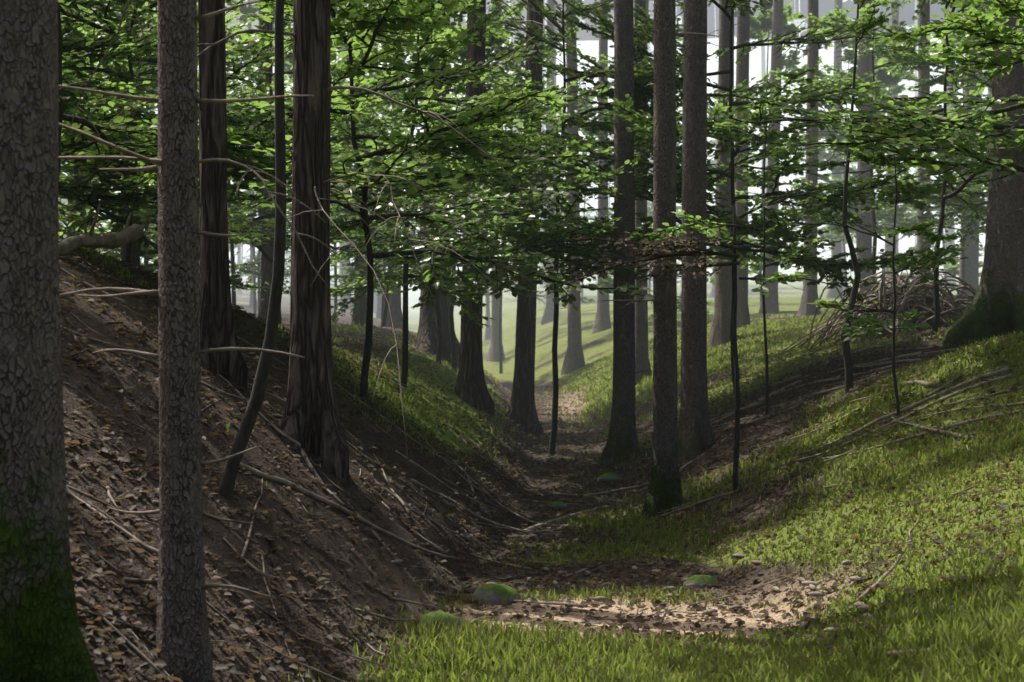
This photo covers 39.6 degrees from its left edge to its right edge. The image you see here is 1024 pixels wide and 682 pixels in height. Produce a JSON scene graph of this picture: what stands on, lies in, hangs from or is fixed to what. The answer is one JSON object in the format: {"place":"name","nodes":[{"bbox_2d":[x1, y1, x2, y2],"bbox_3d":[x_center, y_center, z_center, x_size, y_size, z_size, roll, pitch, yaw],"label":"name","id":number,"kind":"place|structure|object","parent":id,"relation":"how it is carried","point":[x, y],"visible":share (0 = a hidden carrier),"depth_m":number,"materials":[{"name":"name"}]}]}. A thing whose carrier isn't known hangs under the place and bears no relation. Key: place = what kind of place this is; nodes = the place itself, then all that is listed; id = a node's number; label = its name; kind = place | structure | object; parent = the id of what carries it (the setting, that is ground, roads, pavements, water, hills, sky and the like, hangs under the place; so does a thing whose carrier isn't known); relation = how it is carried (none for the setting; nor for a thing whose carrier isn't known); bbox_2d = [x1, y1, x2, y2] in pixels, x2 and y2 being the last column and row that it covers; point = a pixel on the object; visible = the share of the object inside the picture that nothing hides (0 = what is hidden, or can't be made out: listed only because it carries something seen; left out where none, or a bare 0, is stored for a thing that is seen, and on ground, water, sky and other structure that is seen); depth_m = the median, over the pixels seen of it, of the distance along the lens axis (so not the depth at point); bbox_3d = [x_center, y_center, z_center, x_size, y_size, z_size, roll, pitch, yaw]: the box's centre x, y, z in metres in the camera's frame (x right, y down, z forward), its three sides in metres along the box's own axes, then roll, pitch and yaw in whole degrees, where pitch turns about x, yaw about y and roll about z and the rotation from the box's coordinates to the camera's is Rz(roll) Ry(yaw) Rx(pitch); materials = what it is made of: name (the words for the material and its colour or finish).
{"place":"outdoors","nodes":[
{"label":"outdoors","id":0,"kind":"place"},
{"bbox_2d":[59,34,1023,681],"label":"forest ground","id":1,"kind":"structure","parent":0,"point":[597,346],"depth_m":9.69,"materials":[{"name":"brown soil"}]},
{"bbox_2d":[58,204,143,255],"bbox_3d":[-3.328,-0.894,11.659,0.226,0.426,1.102,1,2,21],"label":"fallen log","id":2,"kind":"object","parent":1,"relation":"on","point":[114,240],"visible":0.96,"depth_m":11.60,"materials":[{"name":"brown wood"}]},
{"bbox_2d":[67,0,543,484],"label":"tree trunks","id":3,"kind":"object","parent":1,"relation":"on","point":[310,422],"visible":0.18,"depth_m":10.38,"materials":[{"name":"brown plant"}]},
{"bbox_2d":[421,610,461,628],"bbox_3d":[-0.417,1.660,8.349,0.250,0.143,0.197,0,2,0],"label":"rock","id":4,"kind":"object","parent":1,"relation":"on","point":[436,614],"visible":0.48,"depth_m":8.30,"materials":[{"name":"green stone"}]},
{"bbox_2d":[472,583,520,604],"bbox_3d":[-0.097,1.670,9.228,0.323,0.195,0.253,0,2,0],"label":"rock","id":5,"kind":"object","parent":1,"relation":"on","point":[494,593],"visible":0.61,"depth_m":9.14,"materials":[{"name":"stone"}]},
{"bbox_2d":[0,0,1023,681],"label":"tree trunks","id":6,"kind":"object","parent":1,"relation":"on","point":[40,636],"visible":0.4,"depth_m":5.90,"materials":[{"name":"grey plant"}]},
{"bbox_2d":[95,0,963,110],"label":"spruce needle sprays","id":7,"kind":"object","parent":6,"relation":"attached to","point":[912,93],"visible":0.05,"depth_m":120.03,"materials":[{"name":"green plant"}]},
{"bbox_2d":[58,0,1023,499],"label":"beech","id":8,"kind":"object","parent":1,"relation":"on","point":[760,24],"depth_m":16.02,"materials":[{"name":"green plant"}]},
{"bbox_2d":[561,229,729,285],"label":"dead leaves","id":9,"kind":"object","parent":8,"relation":"on","point":[697,256],"visible":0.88,"depth_m":12.10,"materials":[{"name":"brown plant"}]},
{"bbox_2d":[58,239,1023,681],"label":"grass","id":10,"kind":"structure","parent":1,"relation":"on","point":[972,643],"depth_m":8.62,"materials":[{"name":"green plant"}]},
{"bbox_2d":[58,0,1023,681],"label":"dead branches","id":11,"kind":"object","parent":1,"relation":"on","point":[914,294],"visible":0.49,"depth_m":10.59,"materials":[{"name":"brown wood"}]},
{"bbox_2d":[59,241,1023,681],"bbox_3d":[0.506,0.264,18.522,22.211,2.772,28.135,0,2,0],"label":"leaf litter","id":12,"kind":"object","parent":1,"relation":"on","point":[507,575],"visible":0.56,"depth_m":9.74,"materials":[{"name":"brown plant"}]},
{"bbox_2d":[548,501,566,508],"bbox_3d":[0.458,1.665,14.324,0.203,0.097,0.153,0,2,0],"label":"rock","id":13,"kind":"object","parent":1,"relation":"on","point":[554,504],"visible":0.74,"depth_m":14.27,"materials":[{"name":"stone"}]},
{"bbox_2d":[597,472,621,482],"bbox_3d":[1.117,1.589,16.322,0.281,0.164,0.194,0,2,0],"label":"rock","id":14,"kind":"object","parent":1,"relation":"on","point":[608,477],"visible":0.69,"depth_m":16.25,"materials":[{"name":"stone"}]},
{"bbox_2d":[391,554,872,633],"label":"pebbles","id":15,"kind":"object","parent":1,"relation":"on","point":[811,585],"visible":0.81,"depth_m":8.52,"materials":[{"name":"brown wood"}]},
{"bbox_2d":[683,575,718,587],"bbox_3d":[1.231,1.581,9.249,0.237,0.122,0.200,0,2,0],"label":"rock","id":16,"kind":"object","parent":1,"relation":"on","point":[699,581],"visible":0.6,"depth_m":9.20,"materials":[{"name":"green stone"}]},
{"bbox_2d":[94,0,988,52],"label":"sky","id":17,"kind":"structure","parent":0,"point":[906,13],"materials":[{"name":"white"}]}
]}

